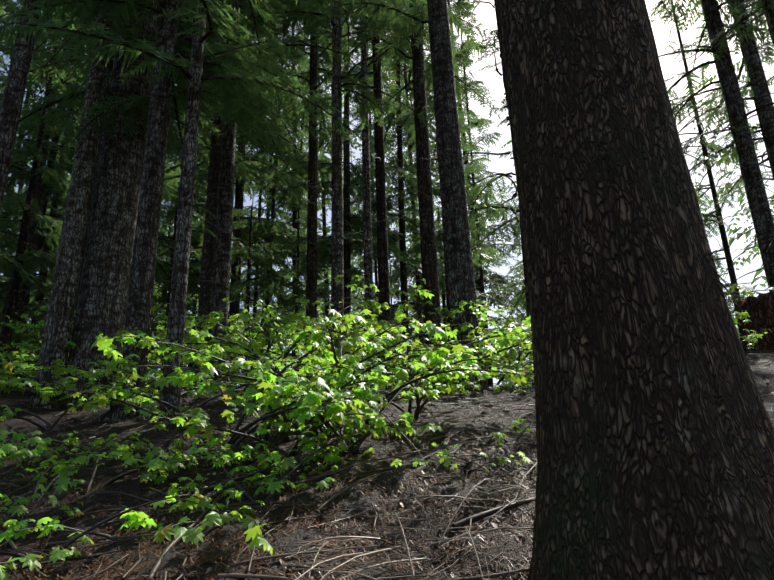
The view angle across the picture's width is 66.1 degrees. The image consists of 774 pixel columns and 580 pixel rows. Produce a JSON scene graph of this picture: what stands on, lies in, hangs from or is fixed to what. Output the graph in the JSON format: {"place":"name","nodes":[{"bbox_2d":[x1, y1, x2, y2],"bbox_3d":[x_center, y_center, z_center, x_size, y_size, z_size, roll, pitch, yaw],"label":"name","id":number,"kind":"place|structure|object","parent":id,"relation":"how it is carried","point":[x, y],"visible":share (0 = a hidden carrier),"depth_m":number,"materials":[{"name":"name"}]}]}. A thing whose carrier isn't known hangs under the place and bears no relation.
{"place":"outdoors","nodes":[
{"label":"outdoors","id":0,"kind":"place"},
{"bbox_2d":[0,353,773,579],"bbox_3d":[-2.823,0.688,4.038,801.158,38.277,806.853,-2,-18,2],"label":"terrain","id":1,"kind":"structure","parent":0,"point":[172,562],"depth_m":4.05,"materials":[{"name":"brown soil"}]},
{"bbox_2d":[0,273,773,579],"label":"vine maple bush","id":2,"kind":"object","parent":1,"relation":"on","point":[309,405],"depth_m":5.00,"materials":[{"name":"green plant"}]},
{"bbox_2d":[0,0,773,430],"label":"tree trunks","id":3,"kind":"object","parent":1,"relation":"on","point":[120,240],"visible":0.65,"depth_m":10.05,"materials":[{"name":"brown plant"}]},
{"bbox_2d":[0,0,773,389],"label":"tree trunks","id":4,"kind":"object","parent":1,"relation":"on","point":[382,270],"visible":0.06,"depth_m":19.60,"materials":[{"name":"brown plant"}]},
{"bbox_2d":[0,0,773,378],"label":"dead tree branches","id":5,"kind":"object","parent":4,"relation":"attached to","point":[372,162],"visible":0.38,"depth_m":12.22,"materials":[{"name":"brown wood"}]},
{"bbox_2d":[0,275,773,395],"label":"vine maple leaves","id":6,"kind":"object","parent":1,"relation":"on","point":[57,371],"visible":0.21,"depth_m":9.40,"materials":[{"name":"green plant"}]},
{"bbox_2d":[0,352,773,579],"bbox_3d":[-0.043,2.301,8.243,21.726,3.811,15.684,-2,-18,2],"label":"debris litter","id":7,"kind":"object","parent":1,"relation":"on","point":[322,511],"visible":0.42,"depth_m":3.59,"materials":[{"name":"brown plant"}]},
{"bbox_2d":[0,0,773,386],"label":"tree","id":8,"kind":"object","parent":1,"relation":"on","point":[508,176],"depth_m":20.52,"materials":[{"name":"green plant"}]},
{"bbox_2d":[0,0,773,384],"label":"needle twigs","id":9,"kind":"object","parent":8,"relation":"attached to","point":[70,12],"visible":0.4,"depth_m":17.86,"materials":[{"name":"green plant"}]},
{"bbox_2d":[0,344,773,579],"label":"twigs","id":10,"kind":"object","parent":1,"relation":"on","point":[471,519],"visible":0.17,"depth_m":3.98,"materials":[{"name":"brown wood"}]},
{"bbox_2d":[278,465,536,579],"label":"twigs","id":11,"kind":"object","parent":1,"relation":"on","point":[372,565],"visible":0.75,"depth_m":2.97,"materials":[{"name":"brown wood"}]},
{"bbox_2d":[494,0,773,579],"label":"tree trunk","id":12,"kind":"object","parent":1,"relation":"on","point":[655,440],"visible":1,"depth_m":2.64,"materials":[{"name":"brown plant"}]},
{"bbox_2d":[733,288,773,352],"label":"old stump","id":13,"kind":"object","parent":1,"relation":"on","point":[759,308],"visible":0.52,"depth_m":9.91,"materials":[{"name":"brown wood"}]},
{"bbox_2d":[0,0,773,388],"label":"sky","id":14,"kind":"structure","parent":0,"point":[485,12],"materials":[{"name":"white"}]}
]}

